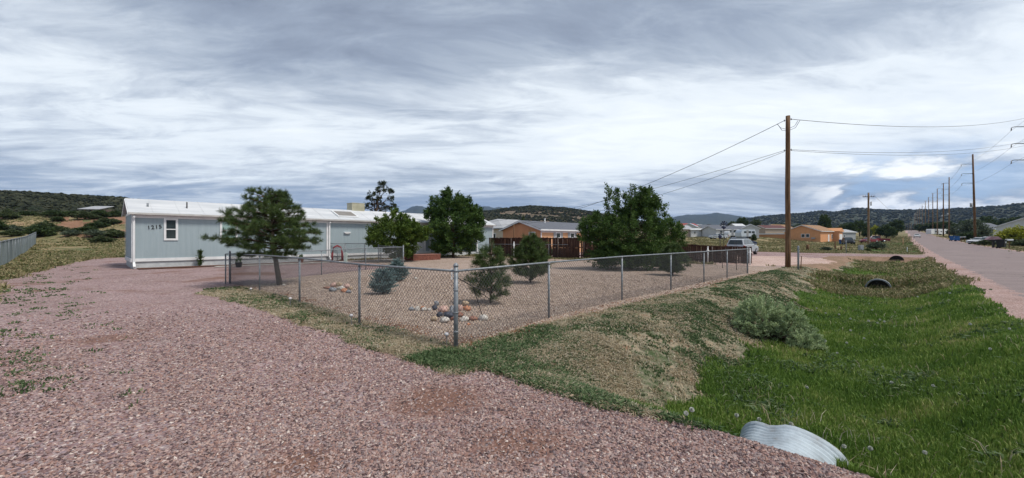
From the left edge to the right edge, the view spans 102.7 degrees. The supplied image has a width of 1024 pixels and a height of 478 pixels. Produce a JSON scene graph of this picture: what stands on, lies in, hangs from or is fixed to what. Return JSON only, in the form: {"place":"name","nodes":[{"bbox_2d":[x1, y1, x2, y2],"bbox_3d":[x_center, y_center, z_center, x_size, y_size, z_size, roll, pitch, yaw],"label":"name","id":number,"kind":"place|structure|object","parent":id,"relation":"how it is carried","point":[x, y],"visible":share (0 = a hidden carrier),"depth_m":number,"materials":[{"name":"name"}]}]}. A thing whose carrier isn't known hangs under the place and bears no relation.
{"place":"outdoors","nodes":[
{"label":"outdoors","id":0,"kind":"place"},
{"bbox_2d":[0,261,144,408],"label":"edge grass","id":1,"kind":"structure","parent":0,"point":[22,382],"depth_m":6.92,"materials":[{"name":"green plant"}]},
{"bbox_2d":[55,217,125,238],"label":"red mound","id":2,"kind":"object","parent":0,"point":[78,223],"visible":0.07,"depth_m":87.27,"materials":[{"name":"soil"}]},
{"bbox_2d":[70,226,99,231],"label":"bush","id":3,"kind":"object","parent":2,"relation":"on","point":[84,228],"visible":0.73,"depth_m":61.53,"materials":[{"name":"green plant"}]},
{"bbox_2d":[81,229,106,236],"bbox_3d":[-60.691,-0.840,59.782,3.518,1.255,3.222,0,0,1],"label":"bush","id":4,"kind":"object","parent":2,"relation":"on","point":[94,232],"visible":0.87,"depth_m":59.12,"materials":[{"name":"green plant"}]},
{"bbox_2d":[79,206,113,217],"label":"open shed","id":5,"kind":"structure","parent":2,"relation":"on","point":[97,207],"depth_m":113.96,"materials":[{"name":"grey metal"}]},
{"bbox_2d":[91,209,111,216],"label":"bush","id":6,"kind":"object","parent":2,"relation":"on","point":[102,213],"visible":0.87,"depth_m":94.51,"materials":[{"name":"green plant"}]},
{"bbox_2d":[103,230,125,237],"bbox_3d":[-57.894,-0.716,59.955,3.010,1.262,2.906,0,0,-43],"label":"bush","id":7,"kind":"object","parent":2,"relation":"on","point":[115,233],"visible":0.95,"depth_m":59.34,"materials":[{"name":"green plant"}]},
{"bbox_2d":[108,210,122,216],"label":"bush","id":8,"kind":"object","parent":2,"relation":"on","point":[113,213],"visible":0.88,"depth_m":108.47,"materials":[{"name":"green plant"}]},
{"bbox_2d":[0,252,926,477],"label":"gravel driveway","id":9,"kind":"structure","parent":0,"point":[121,283],"depth_m":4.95,"materials":[{"name":"brown gravel"}]},
{"bbox_2d":[0,215,1023,300],"bbox_3d":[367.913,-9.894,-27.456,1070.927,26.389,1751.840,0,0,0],"label":"ground","id":10,"kind":"structure","parent":0,"point":[122,227],"depth_m":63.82,"materials":[{"name":"green plant"}]},
{"bbox_2d":[0,212,23,218],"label":"bush","id":11,"kind":"object","parent":10,"relation":"on","point":[9,215],"visible":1,"depth_m":87.61,"materials":[{"name":"green plant"}]},
{"bbox_2d":[0,275,24,339],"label":"field grass","id":12,"kind":"structure","parent":10,"relation":"on","point":[5,294],"depth_m":14.20,"materials":[{"name":"green plant"}]},
{"bbox_2d":[0,229,25,235],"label":"bush","id":13,"kind":"object","parent":10,"relation":"on","point":[11,232],"visible":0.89,"depth_m":60.43,"materials":[{"name":"green plant"}]},
{"bbox_2d":[1,225,24,230],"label":"bush","id":14,"kind":"object","parent":10,"relation":"on","point":[13,227],"visible":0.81,"depth_m":68.00,"materials":[{"name":"green plant"}]},
{"bbox_2d":[0,232,35,264],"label":"slatted fence","id":15,"kind":"object","parent":10,"relation":"on","point":[10,249],"visible":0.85,"depth_m":30.15,"materials":[{"name":"metal"}]},
{"bbox_2d":[17,211,37,215],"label":"bush","id":16,"kind":"object","parent":10,"relation":"on","point":[27,213],"visible":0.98,"depth_m":94.40,"materials":[{"name":"green plant"}]},
{"bbox_2d":[20,224,56,236],"bbox_3d":[-69.549,-1.187,60.278,4.760,2.017,3.975,0,0,29],"label":"bush","id":17,"kind":"object","parent":10,"relation":"on","point":[44,230],"visible":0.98,"depth_m":59.67,"materials":[{"name":"green plant"}]},
{"bbox_2d":[31,220,60,230],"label":"bush","id":18,"kind":"object","parent":10,"relation":"on","point":[46,222],"visible":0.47,"depth_m":66.58,"materials":[{"name":"green plant"}]},
{"bbox_2d":[42,210,69,216],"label":"bush","id":19,"kind":"object","parent":10,"relation":"on","point":[54,213],"visible":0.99,"depth_m":91.30,"materials":[{"name":"green plant"}]},
{"bbox_2d":[58,229,81,235],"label":"bush","id":20,"kind":"object","parent":10,"relation":"on","point":[69,232],"visible":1,"depth_m":59.51,"materials":[{"name":"green plant"}]},
{"bbox_2d":[71,210,94,218],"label":"bush","id":21,"kind":"object","parent":10,"relation":"on","point":[83,214],"visible":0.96,"depth_m":90.48,"materials":[{"name":"green plant"}]},
{"bbox_2d":[83,221,110,227],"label":"bush","id":22,"kind":"object","parent":10,"relation":"on","point":[97,224],"visible":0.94,"depth_m":83.57,"materials":[{"name":"green plant"}]},
{"bbox_2d":[85,235,117,242],"bbox_3d":[-56.000,0.048,55.942,2.810,1.178,2.712,0,0,2],"label":"bush","id":23,"kind":"object","parent":10,"relation":"on","point":[101,238],"visible":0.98,"depth_m":55.50,"materials":[{"name":"green plant"}]},
{"bbox_2d":[93,217,121,223],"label":"bush","id":24,"kind":"object","parent":10,"relation":"on","point":[107,220],"visible":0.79,"depth_m":86.30,"materials":[{"name":"green plant"}]},
{"bbox_2d":[137,259,377,268],"bbox_3d":[-15.531,1.657,28.747,1.328,0.017,15.902,0,0,44],"label":"mulch bed","id":25,"kind":"object","parent":10,"relation":"on","point":[226,265],"visible":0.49,"depth_m":25.65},
{"bbox_2d":[195,250,204,265],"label":"juniper sapling","id":26,"kind":"object","parent":25,"relation":"on","point":[200,257],"visible":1,"depth_m":25.16,"materials":[{"name":"green plant"}]},
{"bbox_2d":[327,243,380,261],"bbox_3d":[-11.837,1.050,31.060,4.544,1.477,0.685,0,0,12],"label":"chain link fence","id":27,"kind":"object","parent":25,"relation":"on","point":[345,245],"visible":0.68,"depth_m":30.83,"materials":[{"name":"metal"}]},
{"bbox_2d":[122,198,495,268],"bbox_3d":[-13.422,-0.292,35.003,5.291,4.384,28.660,0,0,44],"label":"mobile home","id":28,"kind":"object","parent":10,"relation":"on","point":[163,233],"visible":0.56,"depth_m":25.86,"materials":[{"name":"grey metal"}]},
{"bbox_2d":[164,218,177,239],"bbox_3d":[-20.400,-0.580,24.499,0.044,1.320,0.660,0,0,44],"label":"window","id":29,"kind":"structure","parent":28,"relation":"in","point":[170,224],"depth_m":24.49,"materials":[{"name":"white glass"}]},
{"bbox_2d":[220,222,237,240],"bbox_3d":[-18.392,-0.560,26.599,0.044,1.320,0.950,0,0,44],"label":"window","id":30,"kind":"structure","parent":28,"relation":"in","point":[222,225],"depth_m":26.44,"materials":[{"name":"white glass"}]},
{"bbox_2d":[347,203,364,210],"bbox_3d":[-13.574,-2.650,35.590,1.060,0.900,1.160,0,0,44],"label":"evaporative cooler","id":31,"kind":"object","parent":28,"relation":"on","point":[356,206],"visible":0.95,"depth_m":35.22,"materials":[{"name":"beige metal"}]},
{"bbox_2d":[365,180,398,211],"bbox_3d":[-16.258,-2.795,49.244,5.123,8.784,3.098,0,0,19],"label":"sparse tree","id":32,"kind":"object","parent":10,"relation":"on","point":[378,199],"visible":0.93,"depth_m":49.00,"materials":[{"name":"green plant"}]},
{"bbox_2d":[489,219,517,237],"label":"cream house","id":33,"kind":"structure","parent":10,"relation":"on","point":[501,223],"depth_m":57.79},
{"bbox_2d":[499,218,595,251],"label":"manufactured house","id":34,"kind":"structure","parent":10,"relation":"on","point":[541,229],"depth_m":48.70,"materials":[{"name":"orange"}]},
{"bbox_2d":[489,237,751,263],"bbox_3d":[6.881,0.765,33.290,21.795,1.820,0.158,0,0,33],"label":"board fence","id":35,"kind":"object","parent":10,"relation":"on","point":[572,249],"visible":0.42,"depth_m":34.28,"materials":[{"name":"brown wood"}]},
{"bbox_2d":[689,229,701,236],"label":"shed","id":36,"kind":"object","parent":10,"relation":"on","point":[695,232],"visible":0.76,"depth_m":128.21,"materials":[{"name":"white"}]},
{"bbox_2d":[708,234,728,238],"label":"parked car","id":37,"kind":"object","parent":10,"relation":"on","point":[715,236],"visible":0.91,"depth_m":107.21,"materials":[{"name":"silver metal"}]},
{"bbox_2d":[701,226,743,236],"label":"house","id":38,"kind":"structure","parent":10,"relation":"on","point":[709,231],"depth_m":124.24,"materials":[{"name":"white"}]},
{"bbox_2d":[736,217,748,225],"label":"tree","id":39,"kind":"object","parent":10,"relation":"on","point":[743,220],"visible":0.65,"depth_m":248.91,"materials":[{"name":"green plant"}]},
{"bbox_2d":[735,229,755,238],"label":"travel trailer","id":40,"kind":"object","parent":10,"relation":"on","point":[744,233],"visible":0.86,"depth_m":112.45,"materials":[{"name":"metal"}]},
{"bbox_2d":[740,224,760,237],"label":"house","id":41,"kind":"structure","parent":10,"relation":"on","point":[751,227],"depth_m":118.58,"materials":[{"name":"white"}]},
{"bbox_2d":[757,225,784,232],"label":"house","id":42,"kind":"structure","parent":10,"relation":"on","point":[772,229],"depth_m":166.18,"materials":[{"name":"beige"}]},
{"bbox_2d":[759,225,843,241],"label":"stucco house","id":43,"kind":"structure","parent":10,"relation":"on","point":[815,233],"depth_m":119.19,"materials":[{"name":"orange paint"}]},
{"bbox_2d":[817,214,831,227],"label":"tree","id":44,"kind":"object","parent":10,"relation":"on","point":[824,220],"visible":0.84,"depth_m":174.05,"materials":[{"name":"green plant"}]},
{"bbox_2d":[841,237,854,243],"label":"parked suv","id":45,"kind":"object","parent":10,"relation":"on","point":[850,240],"visible":0.93,"depth_m":91.09,"materials":[{"name":"black paint"}]},
{"bbox_2d":[843,229,857,239],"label":"house","id":46,"kind":"structure","parent":10,"relation":"on","point":[848,233],"depth_m":152.26,"materials":[{"name":"grey metal"}]},
{"bbox_2d":[844,222,858,231],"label":"tree","id":47,"kind":"object","parent":10,"relation":"on","point":[851,226],"visible":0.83,"depth_m":188.55,"materials":[{"name":"green plant"}]},
{"bbox_2d":[854,220,866,235],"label":"tree","id":48,"kind":"object","parent":10,"relation":"on","point":[861,224],"visible":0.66,"depth_m":198.81,"materials":[{"name":"green plant"}]},
{"bbox_2d":[859,237,878,242],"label":"parked car","id":49,"kind":"object","parent":10,"relation":"on","point":[873,239],"visible":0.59,"depth_m":102.41,"materials":[{"name":"red paint"}]},
{"bbox_2d":[874,224,898,237],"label":"bush","id":50,"kind":"object","parent":10,"relation":"on","point":[887,230],"visible":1,"depth_m":164.43,"materials":[{"name":"green plant"}]},
{"bbox_2d":[890,219,904,234],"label":"tree","id":51,"kind":"object","parent":10,"relation":"on","point":[898,224],"visible":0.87,"depth_m":208.56,"materials":[{"name":"green plant"}]},
{"bbox_2d":[926,229,946,234],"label":"travel trailer","id":52,"kind":"object","parent":10,"relation":"on","point":[933,231],"visible":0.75,"depth_m":205.73,"materials":[{"name":"white metal"}]},
{"bbox_2d":[936,221,955,228],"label":"tree","id":53,"kind":"object","parent":10,"relation":"on","point":[940,225],"visible":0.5,"depth_m":239.47,"materials":[{"name":"green plant"}]},
{"bbox_2d":[947,177,949,237],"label":"transmission pole","id":54,"kind":"object","parent":10,"relation":"on","point":[948,214],"visible":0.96,"depth_m":150.86,"materials":[{"name":"wood"}]},
{"bbox_2d":[947,224,960,235],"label":"bush","id":55,"kind":"object","parent":10,"relation":"on","point":[952,230],"visible":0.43,"depth_m":150.07,"materials":[{"name":"green plant"}]},
{"bbox_2d":[961,154,976,237],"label":"transmission pole","id":56,"kind":"object","parent":10,"relation":"on","point":[973,204],"visible":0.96,"depth_m":93.48,"materials":[{"name":"wood"}]},
{"bbox_2d":[957,231,980,240],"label":"bush","id":57,"kind":"object","parent":10,"relation":"on","point":[968,235],"visible":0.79,"depth_m":107.37,"materials":[{"name":"green plant"}]},
{"bbox_2d":[954,218,993,236],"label":"tree","id":58,"kind":"object","parent":10,"relation":"on","point":[982,230],"visible":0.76,"depth_m":126.51,"materials":[{"name":"green plant"}]},
{"bbox_2d":[971,239,995,244],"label":"bush","id":59,"kind":"object","parent":10,"relation":"on","point":[983,242],"visible":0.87,"depth_m":75.76,"materials":[{"name":"green plant"}]},
{"bbox_2d":[979,216,997,224],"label":"tree","id":60,"kind":"object","parent":10,"relation":"on","point":[988,218],"visible":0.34,"depth_m":228.23,"materials":[{"name":"green plant"}]},
{"bbox_2d":[992,224,1023,242],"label":"bush","id":61,"kind":"object","parent":10,"relation":"on","point":[1016,232],"visible":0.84,"depth_m":79.56,"materials":[{"name":"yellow plant"}]},
{"bbox_2d":[994,218,1023,239],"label":"house","id":62,"kind":"structure","parent":10,"relation":"on","point":[1011,224],"depth_m":100.13,"materials":[{"name":"white"}]},
{"bbox_2d":[1008,239,1023,245],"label":"bush","id":63,"kind":"object","parent":10,"relation":"on","point":[1017,243],"visible":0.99,"depth_m":70.00,"materials":[{"name":"green plant"}]},
{"bbox_2d":[1010,126,1023,163],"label":"transmission pole","id":64,"kind":"object","parent":10,"relation":"on","point":[1015,143],"visible":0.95,"depth_m":53.72,"materials":[{"name":"metal"}]},
{"bbox_2d":[792,118,1023,126],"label":"service wire","id":65,"kind":"object","parent":64,"relation":"attached to","point":[894,126],"visible":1,"depth_m":30.16,"materials":[{"name":"black metal"}]},
{"bbox_2d":[0,0,1023,220],"label":"sky","id":66,"kind":"structure","parent":0,"point":[500,103],"materials":[{"name":"grey"}]},
{"bbox_2d":[250,256,781,343],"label":"gravel yard","id":67,"kind":"structure","parent":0,"point":[463,262],"depth_m":17.07,"materials":[{"name":"beige gravel"}]},
{"bbox_2d":[199,185,323,284],"bbox_3d":[-9.350,-0.096,16.038,4.207,4.025,4.099,0,0,28],"label":"pine tree","id":68,"kind":"object","parent":67,"relation":"on","point":[271,204],"visible":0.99,"depth_m":15.48,"materials":[{"name":"green plant"}]},
{"bbox_2d":[225,244,403,283],"bbox_3d":[-8.662,1.126,22.390,3.634,1.544,12.918,0,0,9],"label":"chain link fence","id":69,"kind":"object","parent":67,"relation":"on","point":[380,248],"visible":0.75,"depth_m":21.43,"materials":[{"name":"metal"}]},
{"bbox_2d":[367,264,399,293],"bbox_3d":[-3.939,1.236,12.575,0.968,1.016,0.958,0,0,0],"label":"blue spruce","id":70,"kind":"object","parent":67,"relation":"on","point":[374,284],"visible":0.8,"depth_m":12.48,"materials":[{"name":"green plant"}]},
{"bbox_2d":[362,207,433,258],"bbox_3d":[-8.595,-0.295,30.315,4.611,4.267,4.298,0,0,33],"label":"round bush","id":71,"kind":"object","parent":67,"relation":"on","point":[405,230],"visible":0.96,"depth_m":29.69,"materials":[{"name":"green plant"}]},
{"bbox_2d":[387,253,410,280],"bbox_3d":[-4.657,1.174,16.587,0.955,1.198,1.132,0,0,38],"label":"blue spruce","id":72,"kind":"object","parent":67,"relation":"on","point":[397,262],"visible":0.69,"depth_m":16.50,"materials":[{"name":"green plant"}]},
{"bbox_2d":[405,254,439,260],"bbox_3d":[-7.173,1.503,33.002,1.230,0.560,2.660,0,0,44],"label":"brick planter","id":73,"kind":"object","parent":67,"relation":"on","point":[417,257],"visible":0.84,"depth_m":32.38,"materials":[{"name":"red brick"}]},
{"bbox_2d":[423,186,486,257],"bbox_3d":[-5.101,-1.509,37.016,5.964,6.680,4.965,0,0,0],"label":"elm tree","id":74,"kind":"object","parent":67,"relation":"on","point":[464,213],"visible":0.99,"depth_m":36.26,"materials":[{"name":"green plant"}]},
{"bbox_2d":[462,238,513,303],"bbox_3d":[-0.557,0.842,10.643,1.365,1.802,1.281,0,0,-28],"label":"young pine","id":75,"kind":"object","parent":67,"relation":"on","point":[495,260],"visible":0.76,"depth_m":10.55,"materials":[{"name":"green plant"}]},
{"bbox_2d":[229,246,747,346],"bbox_3d":[0.913,1.131,12.548,23.243,1.552,11.669,0,0,-9],"label":"chain link fence","id":76,"kind":"object","parent":67,"relation":"on","point":[456,271],"visible":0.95,"depth_m":9.25,"materials":[{"name":"metal"}]},
{"bbox_2d":[245,273,731,344],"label":"yard pebbles","id":77,"kind":"object","parent":67,"relation":"on","point":[485,308],"visible":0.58,"depth_m":11.47,"materials":[{"name":"beige gravel"}]},
{"bbox_2d":[505,228,554,281],"bbox_3d":[0.685,0.656,15.601,2.065,2.185,1.909,0,0,0],"label":"young pine","id":78,"kind":"object","parent":67,"relation":"on","point":[535,251],"visible":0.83,"depth_m":15.44,"materials":[{"name":"green plant"}]},
{"bbox_2d":[576,182,689,270],"bbox_3d":[6.667,-0.677,22.816,5.107,5.031,4.952,0,0,-43],"label":"elm tree","id":79,"kind":"object","parent":67,"relation":"on","point":[643,204],"visible":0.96,"depth_m":22.23,"materials":[{"name":"green plant"}]},
{"bbox_2d":[652,240,691,275],"bbox_3d":[7.489,0.908,19.027,1.698,1.677,1.802,0,0,-42],"label":"round pine shrub","id":80,"kind":"object","parent":67,"relation":"on","point":[673,248],"visible":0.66,"depth_m":18.75,"materials":[{"name":"green plant"}]},
{"bbox_2d":[26,205,1023,232],"bbox_3d":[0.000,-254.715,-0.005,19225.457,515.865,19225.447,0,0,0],"label":"hills","id":81,"kind":"structure","parent":0,"point":[713,219],"depth_m":3765.69,"materials":[{"name":"green plant"}]},
{"bbox_2d":[0,190,133,216],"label":"juniper scrub","id":82,"kind":"object","parent":81,"relation":"on","point":[24,200],"visible":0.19,"depth_m":168.72,"materials":[{"name":"green plant"}]},
{"bbox_2d":[442,205,642,224],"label":"distant scrub","id":83,"kind":"object","parent":81,"relation":"on","point":[490,215],"visible":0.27,"depth_m":500.96,"materials":[{"name":"green plant"}]},
{"bbox_2d":[706,202,1023,229],"bbox_3d":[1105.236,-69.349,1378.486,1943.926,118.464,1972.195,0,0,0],"label":"valley scrub","id":84,"kind":"object","parent":81,"relation":"on","point":[967,213],"visible":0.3,"depth_m":1162.27,"materials":[{"name":"green plant"}]},
{"bbox_2d":[195,253,922,426],"bbox_3d":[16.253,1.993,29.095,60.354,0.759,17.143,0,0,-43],"label":"dry verge","id":85,"kind":"structure","parent":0,"point":[649,383],"depth_m":7.54,"materials":[{"name":"beige plant"}]},
{"bbox_2d":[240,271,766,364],"bbox_3d":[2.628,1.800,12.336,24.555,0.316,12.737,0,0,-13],"label":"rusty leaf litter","id":86,"kind":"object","parent":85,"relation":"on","point":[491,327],"visible":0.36,"depth_m":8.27,"materials":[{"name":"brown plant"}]},
{"bbox_2d":[335,322,721,431],"bbox_3d":[-0.563,1.974,6.262,6.894,0.704,2.432,0,0,31],"label":"verge border","id":87,"kind":"object","parent":85,"relation":"on","point":[672,418],"visible":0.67,"depth_m":5.28,"materials":[{"name":"green plant"}]},
{"bbox_2d":[777,115,798,266],"bbox_3d":[16.348,-2.651,24.199,1.358,9.257,0.292,0,0,0],"label":"utility pole","id":88,"kind":"object","parent":85,"relation":"on","point":[787,207],"visible":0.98,"depth_m":24.10,"materials":[{"name":"brown wood"}]},
{"bbox_2d":[498,151,781,220],"bbox_3d":[6.962,-3.549,33.850,0.020,3.380,26.580,0,0,-43],"label":"service wire","id":89,"kind":"object","parent":88,"relation":"attached to","point":[665,185],"visible":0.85,"depth_m":28.39,"materials":[{"name":"black metal"}]},
{"bbox_2d":[516,121,782,223],"bbox_3d":[8.161,-4.358,35.499,0.029,5.310,27.626,0,0,-35],"label":"service wire","id":90,"kind":"object","parent":88,"relation":"attached to","point":[670,174],"visible":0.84,"depth_m":29.50,"materials":[{"name":"black metal"}]},
{"bbox_2d":[805,141,1023,152],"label":"service wire","id":91,"kind":"object","parent":88,"relation":"attached to","point":[896,152],"visible":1,"depth_m":31.28,"materials":[{"name":"black metal"}]},
{"bbox_2d":[626,258,1023,477],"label":"ditch grass","id":92,"kind":"structure","parent":0,"point":[977,407],"depth_m":6.06,"materials":[{"name":"green plant"}]},
{"bbox_2d":[672,243,1023,477],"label":"grassy ditch","id":93,"kind":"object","parent":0,"point":[849,408],"visible":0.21,"depth_m":6.89,"materials":[{"name":"green plant"}]},
{"bbox_2d":[196,266,853,429],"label":"weeds","id":94,"kind":"object","parent":93,"relation":"on","point":[433,357],"visible":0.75,"depth_m":7.67,"materials":[{"name":"green plant"}]},
{"bbox_2d":[730,292,828,349],"bbox_3d":[6.088,1.847,9.436,1.897,1.190,1.414,0,0,36],"label":"sage shrub","id":95,"kind":"object","parent":93,"relation":"on","point":[776,320],"visible":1,"depth_m":9.24,"materials":[{"name":"green plant"}]},
{"bbox_2d":[740,421,848,465],"bbox_3d":[2.259,2.170,3.521,0.892,0.790,1.706,0,5,44],"label":"culvert pipe","id":96,"kind":"object","parent":93,"relation":"in","point":[797,440],"visible":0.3,"depth_m":3.69,"materials":[{"name":"metal"}]},
{"bbox_2d":[630,277,1023,476],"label":"broadleaf weeds","id":97,"kind":"object","parent":93,"relation":"on","point":[909,373],"visible":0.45,"depth_m":6.67,"materials":[{"name":"green plant"}]},
{"bbox_2d":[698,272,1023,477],"bbox_3d":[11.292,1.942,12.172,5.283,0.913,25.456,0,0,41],"label":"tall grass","id":98,"kind":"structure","parent":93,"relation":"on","point":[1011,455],"depth_m":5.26,"materials":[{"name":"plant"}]},
{"bbox_2d":[863,193,873,243],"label":"utility pole","id":99,"kind":"object","parent":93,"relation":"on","point":[868,220],"visible":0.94,"depth_m":68.41,"materials":[{"name":"wood"}]},
{"bbox_2d":[865,241,888,249],"bbox_3d":[55.098,1.017,61.975,2.628,1.460,2.870,0,0,-12],"label":"bush","id":100,"kind":"object","parent":93,"relation":"on","point":[876,245],"visible":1,"depth_m":61.60,"materials":[{"name":"green plant"}]},
{"bbox_2d":[865,279,890,287],"bbox_3d":[17.103,2.227,19.125,0.924,0.737,0.320,0,0,44],"label":"culvert pipe","id":101,"kind":"object","parent":93,"relation":"in","point":[879,282],"visible":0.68,"depth_m":19.14,"materials":[{"name":"grey metal"}]},
{"bbox_2d":[791,256,923,279],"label":"bare soil","id":102,"kind":"structure","parent":0,"point":[841,260],"depth_m":34.89,"materials":[{"name":"brown soil"}]},
{"bbox_2d":[700,256,836,265],"bbox_3d":[19.772,1.709,32.643,9.398,0.102,18.352,0,0,44],"label":"pale gravel pad","id":103,"kind":"object","parent":102,"relation":"on","point":[767,260],"visible":0.58,"depth_m":30.39,"materials":[{"name":"beige gravel"}]},
{"bbox_2d":[725,239,758,253],"bbox_3d":[24.460,0.816,43.491,4.665,1.680,2.180,0,0,-43],"label":"parked suv","id":104,"kind":"object","parent":103,"relation":"on","point":[743,242],"visible":0.46,"depth_m":42.32,"materials":[{"name":"white metal"}]},
{"bbox_2d":[905,230,1023,296],"bbox_3d":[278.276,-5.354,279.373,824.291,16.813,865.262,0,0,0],"label":"road","id":105,"kind":"structure","parent":0,"point":[1001,268],"depth_m":34.66,"materials":[{"name":"grey asphalt"}]},
{"bbox_2d":[905,231,1023,319],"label":"road shoulder","id":106,"kind":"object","parent":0,"point":[1013,304],"visible":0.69,"depth_m":13.96},
{"bbox_2d":[984,236,1000,247],"bbox_3d":[75.200,0.575,64.000,1.700,1.950,1.000,0,0,30],"label":"mailbox shelter","id":107,"kind":"object","parent":106,"relation":"on","point":[991,238],"visible":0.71,"depth_m":63.85,"materials":[{"name":"metal"}]},
{"bbox_2d":[995,239,1007,247],"bbox_3d":[72.896,0.722,61.060,0.825,1.325,1.075,0,0,-17],"label":"wheelie bin","id":108,"kind":"object","parent":106,"relation":"on","point":[1000,243],"visible":0.93,"depth_m":60.81,"materials":[{"name":"black plastic"}]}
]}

